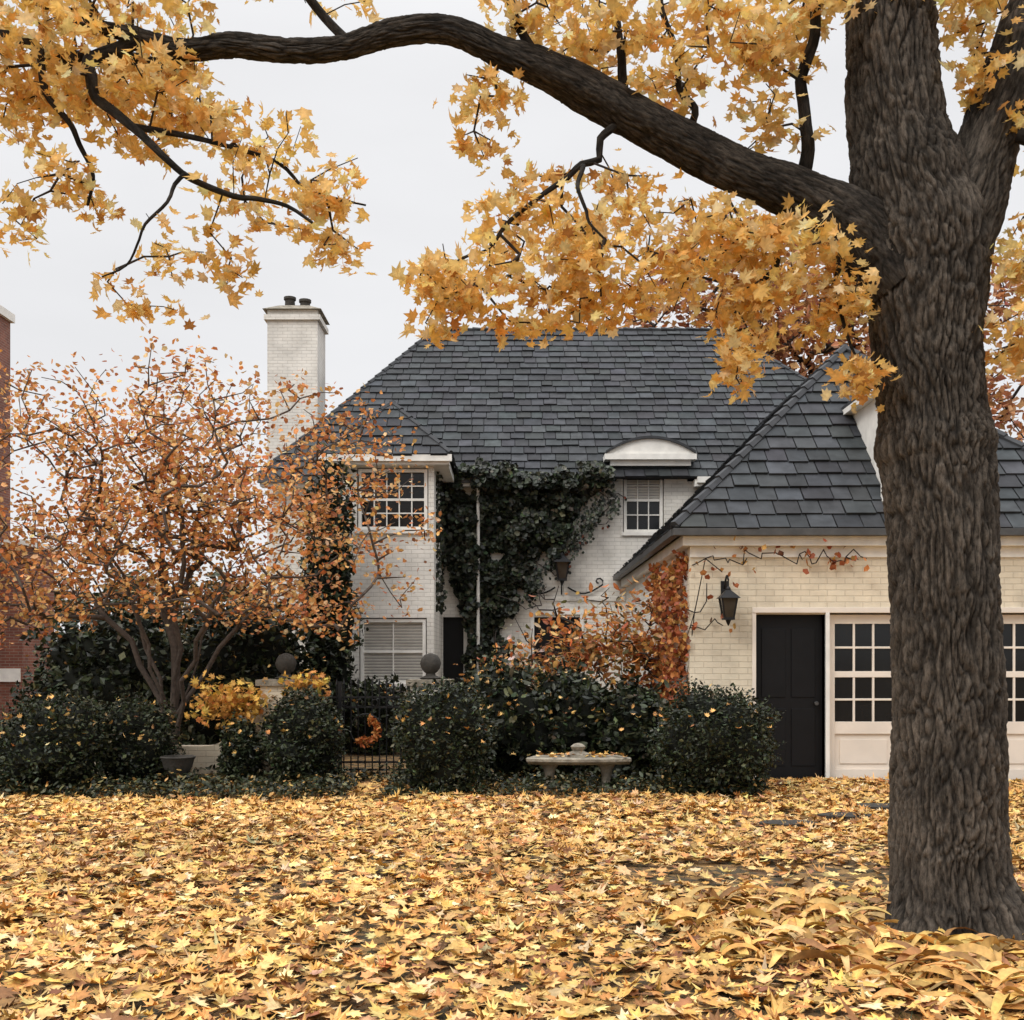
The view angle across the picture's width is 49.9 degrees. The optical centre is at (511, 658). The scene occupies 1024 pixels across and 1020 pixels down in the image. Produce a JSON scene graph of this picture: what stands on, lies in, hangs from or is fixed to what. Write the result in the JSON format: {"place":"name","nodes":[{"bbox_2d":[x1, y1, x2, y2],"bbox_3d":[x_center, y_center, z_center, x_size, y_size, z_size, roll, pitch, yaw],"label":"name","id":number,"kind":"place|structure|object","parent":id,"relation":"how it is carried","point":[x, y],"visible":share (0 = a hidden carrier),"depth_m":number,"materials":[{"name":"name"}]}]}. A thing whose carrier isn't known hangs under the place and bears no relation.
{"place":"outdoors","nodes":[
{"label":"outdoors","id":0,"kind":"place"},
{"bbox_2d":[0,305,57,719],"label":"brick house","id":1,"kind":"structure","parent":0,"point":[14,660],"depth_m":29.39,"materials":[{"name":"red brick"}]},
{"bbox_2d":[0,720,1023,1019],"bbox_3d":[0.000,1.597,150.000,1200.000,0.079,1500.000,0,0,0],"label":"ground","id":2,"kind":"structure","parent":0,"point":[670,876],"depth_m":6.98,"materials":[{"name":"plant"}]},
{"bbox_2d":[0,686,122,794],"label":"boxwood shrub","id":3,"kind":"object","parent":2,"relation":"on","point":[63,741],"visible":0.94,"depth_m":12.83,"materials":[{"name":"green plant"}]},
{"bbox_2d":[3,587,191,744],"bbox_3d":[-6.342,0.200,18.474,4.340,2.877,2.161,0,0,0],"label":"evergreen hedge","id":4,"kind":"object","parent":2,"relation":"on","point":[99,663],"visible":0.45,"depth_m":17.98,"materials":[{"name":"green plant"}]},
{"bbox_2d":[94,691,187,786],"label":"boxwood shrub","id":5,"kind":"object","parent":2,"relation":"on","point":[145,743],"visible":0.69,"depth_m":13.55,"materials":[{"name":"green plant"}]},
{"bbox_2d":[159,755,195,787],"bbox_3d":[-4.100,1.395,13.500,0.440,0.410,0.440,0,0,0],"label":"garden urn","id":6,"kind":"object","parent":2,"relation":"on","point":[183,763],"visible":0.62,"depth_m":13.37,"materials":[{"name":"stone"}]},
{"bbox_2d":[93,653,314,779],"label":"gate pier","id":7,"kind":"structure","parent":2,"relation":"on","point":[206,755],"depth_m":14.50,"materials":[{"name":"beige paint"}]},
{"bbox_2d":[315,678,409,776],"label":"iron gate","id":8,"kind":"structure","parent":7,"relation":"attached to","point":[375,722],"depth_m":14.57,"materials":[{"name":"black metal"}]},
{"bbox_2d":[0,326,442,744],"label":"crabapple tree","id":9,"kind":"object","parent":2,"relation":"on","point":[168,599],"visible":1,"depth_m":14.79,"materials":[{"name":"orange plant"}]},
{"bbox_2d":[216,712,267,783],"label":"boxwood shrub","id":10,"kind":"object","parent":2,"relation":"on","point":[239,748],"visible":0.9,"depth_m":13.72,"materials":[{"name":"green plant"}]},
{"bbox_2d":[183,670,276,729],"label":"yellow leaf shrub","id":11,"kind":"object","parent":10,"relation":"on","point":[230,701],"visible":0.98,"depth_m":14.05,"materials":[{"name":"yellow plant"}]},
{"bbox_2d":[142,574,352,744],"bbox_3d":[-4.423,0.100,18.156,3.618,3.068,2.209,0,0,0],"label":"evergreen hedge","id":12,"kind":"object","parent":2,"relation":"on","point":[248,657],"visible":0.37,"depth_m":17.65,"materials":[{"name":"green plant"}]},
{"bbox_2d":[262,296,329,608],"bbox_3d":[-5.250,-3.610,26.850,1.400,10.420,1.300,0,0,0],"label":"chimney","id":13,"kind":"object","parent":2,"relation":"on","point":[296,334],"visible":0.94,"depth_m":26.30,"materials":[{"name":"white brick"}]},
{"bbox_2d":[255,684,350,784],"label":"boxwood shrub","id":14,"kind":"object","parent":2,"relation":"on","point":[303,737],"visible":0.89,"depth_m":13.50,"materials":[{"name":"green plant"}]},
{"bbox_2d":[277,668,330,699],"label":"yellow leaf shrub","id":15,"kind":"object","parent":14,"relation":"on","point":[299,683],"visible":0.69,"depth_m":14.13,"materials":[{"name":"yellow plant"}]},
{"bbox_2d":[295,428,368,730],"bbox_3d":[-3.215,-1.179,19.137,1.217,5.655,1.169,0,0,-42],"label":"climbing ivy","id":16,"kind":"object","parent":2,"relation":"on","point":[335,665],"visible":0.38,"depth_m":18.89,"materials":[{"name":"green plant"}]},
{"bbox_2d":[327,673,406,754],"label":"evergreen hedge","id":17,"kind":"object","parent":2,"relation":"on","point":[375,713],"visible":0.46,"depth_m":18.29,"materials":[{"name":"green plant"}]},
{"bbox_2d":[0,762,764,801],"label":"ground cover","id":18,"kind":"object","parent":2,"relation":"on","point":[331,784],"visible":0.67,"depth_m":12.80,"materials":[{"name":"green plant"}]},
{"bbox_2d":[510,743,630,793],"bbox_3d":[0.692,1.302,13.143,1.439,0.597,0.506,0,0,0],"label":"stone bench","id":19,"kind":"object","parent":18,"relation":"in","point":[606,763],"visible":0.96,"depth_m":13.02,"materials":[{"name":"grey stone"}]},
{"bbox_2d":[406,653,453,698],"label":"gate pier","id":20,"kind":"structure","parent":2,"relation":"on","point":[430,663],"depth_m":14.49,"materials":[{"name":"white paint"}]},
{"bbox_2d":[386,676,499,795],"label":"boxwood shrub","id":21,"kind":"object","parent":2,"relation":"on","point":[441,734],"visible":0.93,"depth_m":12.64,"materials":[{"name":"green plant"}]},
{"bbox_2d":[456,652,566,783],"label":"rhododendron shrub","id":22,"kind":"object","parent":2,"relation":"on","point":[519,716],"visible":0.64,"depth_m":13.96,"materials":[{"name":"green plant"}]},
{"bbox_2d":[0,0,1023,949],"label":"maple tree","id":23,"kind":"object","parent":2,"relation":"on","point":[902,230],"visible":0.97,"depth_m":6.25,"materials":[{"name":"yellow plant"}]},
{"bbox_2d":[0,771,1023,1019],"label":"fallen leaves","id":24,"kind":"object","parent":2,"relation":"on","point":[556,843],"visible":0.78,"depth_m":7.08,"materials":[{"name":"yellow plant"}]},
{"bbox_2d":[453,624,574,688],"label":"viburnum shrub","id":25,"kind":"object","parent":2,"relation":"on","point":[517,655],"visible":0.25,"depth_m":16.34,"materials":[{"name":"orange plant"}]},
{"bbox_2d":[54,187,1023,646],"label":"background trees","id":26,"kind":"object","parent":2,"relation":"on","point":[806,367],"visible":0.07,"depth_m":34.99,"materials":[{"name":"brown plant"}]},
{"bbox_2d":[528,658,622,778],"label":"rhododendron shrub","id":27,"kind":"object","parent":2,"relation":"on","point":[571,707],"visible":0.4,"depth_m":14.22,"materials":[{"name":"green plant"}]},
{"bbox_2d":[493,586,664,691],"bbox_3d":[1.015,0.264,16.346,2.587,2.706,1.103,0,0,0],"label":"viburnum shrub","id":28,"kind":"object","parent":2,"relation":"on","point":[580,628],"visible":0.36,"depth_m":16.26,"materials":[{"name":"orange plant"}]},
{"bbox_2d":[273,467,890,695],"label":"walls","id":29,"kind":"structure","parent":2,"relation":"on","point":[402,646],"depth_m":22.26,"materials":[{"name":"white brick"}]},
{"bbox_2d":[257,454,710,674],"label":"eaves and gutters","id":30,"kind":"object","parent":29,"relation":"attached to","point":[441,464],"visible":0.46,"depth_m":20.42,"materials":[{"name":"white paint"}]},
{"bbox_2d":[325,405,450,455],"bbox_3d":[-2.275,-4.247,20.276,2.350,1.224,1.231,0,0,0],"label":"roof","id":31,"kind":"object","parent":30,"relation":"on","point":[405,429],"visible":0.64,"depth_m":20.04,"materials":[{"name":"grey stone"}]},
{"bbox_2d":[436,457,626,690],"bbox_3d":[0.313,-1.507,21.379,4.026,5.108,1.924,0,0,0],"label":"climbing ivy","id":32,"kind":"object","parent":29,"relation":"attached to","point":[540,524],"visible":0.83,"depth_m":22.00,"materials":[{"name":"green plant"}]},
{"bbox_2d":[537,544,603,594],"bbox_3d":[1.001,-1.814,22.038,1.702,1.029,0.525,0,0,0],"label":"wall lantern","id":33,"kind":"object","parent":29,"relation":"attached to","point":[562,564],"depth_m":21.86,"materials":[{"name":"metal"}]},
{"bbox_2d":[255,327,1023,559],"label":"roof structure","id":34,"kind":"object","parent":29,"relation":"on","point":[809,382],"visible":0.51,"depth_m":20.30,"materials":[{"name":"stone"}]},
{"bbox_2d":[452,454,458,474],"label":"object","id":35,"kind":"object","parent":34,"relation":"on","point":[454,463],"visible":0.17,"depth_m":20.77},
{"bbox_2d":[259,329,803,477],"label":"roof slates","id":36,"kind":"object","parent":34,"relation":"attached to","point":[508,409],"visible":0.68,"depth_m":24.37,"materials":[{"name":"grey stone"}]},
{"bbox_2d":[603,436,696,466],"bbox_3d":[2.780,-4.180,22.700,1.840,0.580,1.400,0,0,0],"label":"arched dormer hood","id":37,"kind":"object","parent":29,"relation":"attached to","point":[648,451],"visible":0.95,"depth_m":22.06,"materials":[{"name":"paint"}]},
{"bbox_2d":[509,582,662,689],"bbox_3d":[1.202,-0.110,16.311,2.502,2.071,1.820,0,0,0],"label":"viburnum shrub","id":38,"kind":"object","parent":2,"relation":"on","point":[588,653],"visible":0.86,"depth_m":16.09,"materials":[{"name":"orange plant"}]},
{"bbox_2d":[580,668,669,782],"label":"rhododendron shrub","id":39,"kind":"object","parent":2,"relation":"on","point":[627,722],"visible":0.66,"depth_m":13.87,"materials":[{"name":"green plant"}]},
{"bbox_2d":[599,576,662,695],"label":"viburnum shrub","id":40,"kind":"object","parent":2,"relation":"on","point":[642,644],"visible":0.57,"depth_m":16.45,"materials":[{"name":"orange plant"}]},
{"bbox_2d":[640,675,785,797],"bbox_3d":[2.405,0.895,12.938,1.725,1.412,1.524,0,0,0],"label":"boxwood shrub","id":41,"kind":"object","parent":2,"relation":"on","point":[708,740],"visible":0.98,"depth_m":12.58,"materials":[{"name":"green plant"}]},
{"bbox_2d":[759,820,817,828],"bbox_3d":[2.602,1.570,10.391,0.554,0.060,0.327,0,0,0],"label":"stepping stone","id":42,"kind":"object","parent":2,"relation":"on","point":[780,822],"visible":0.56,"depth_m":10.36,"materials":[{"name":"grey stone"}]},
{"bbox_2d":[613,528,1023,783],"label":"garage front","id":43,"kind":"structure","parent":2,"relation":"on","point":[805,659],"depth_m":14.38,"materials":[{"name":"white brick"}]},
{"bbox_2d":[612,388,799,576],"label":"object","id":44,"kind":"object","parent":43,"relation":"on","point":[654,538],"visible":0.57,"depth_m":19.57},
{"bbox_2d":[721,422,763,464],"bbox_3d":[4.588,-4.253,22.868,1.224,1.243,1.264,0,0,0],"label":"garage saddle","id":45,"kind":"object","parent":44,"relation":"on","point":[741,445],"visible":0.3,"depth_m":22.25,"materials":[{"name":"stone"}]},
{"bbox_2d":[716,575,740,625],"bbox_3d":[2.760,-0.753,14.101,0.266,0.658,0.399,0,0,0],"label":"wall lantern","id":46,"kind":"object","parent":43,"relation":"attached to","point":[728,597],"depth_m":13.96,"materials":[{"name":"metal"}]},
{"bbox_2d":[636,536,868,709],"bbox_3d":[2.542,-0.146,15.352,2.127,2.893,4.402,0,0,-34],"label":"garage vine","id":47,"kind":"object","parent":43,"relation":"attached to","point":[671,653],"visible":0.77,"depth_m":14.70,"materials":[{"name":"orange plant"}]},
{"bbox_2d":[675,350,1023,528],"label":"garage front slates","id":48,"kind":"object","parent":43,"relation":"on","point":[780,467],"visible":0.48,"depth_m":14.74,"materials":[{"name":"grey stone"}]},
{"bbox_2d":[841,389,882,500],"bbox_3d":[5.415,-2.755,15.300,1.270,2.110,2.200,0,0,0],"label":"garage dormer","id":49,"kind":"object","parent":43,"relation":"attached to","point":[865,417],"visible":0.04,"depth_m":15.18,"materials":[{"name":"white paint"}]},
{"bbox_2d":[634,879,1023,1015],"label":"hosta plants","id":50,"kind":"object","parent":2,"relation":"on","point":[960,948],"visible":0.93,"depth_m":5.82,"materials":[{"name":"yellow plant"}]},
{"bbox_2d":[817,812,871,822],"bbox_3d":[3.317,1.570,10.900,0.563,0.060,0.315,0,0,0],"label":"stepping stone","id":51,"kind":"object","parent":2,"relation":"on","point":[849,815],"visible":0.53,"depth_m":10.82,"materials":[{"name":"grey stone"}]},
{"bbox_2d":[857,803,889,812],"bbox_3d":[3.909,1.570,11.595,0.529,0.060,0.358,0,0,0],"label":"stepping stone","id":52,"kind":"object","parent":2,"relation":"on","point":[877,806],"visible":0.29,"depth_m":11.56,"materials":[{"name":"grey stone"}]},
{"bbox_2d":[0,0,1023,631],"label":"sky","id":53,"kind":"structure","parent":0,"point":[377,107],"materials":[{"name":"white"}]}
]}

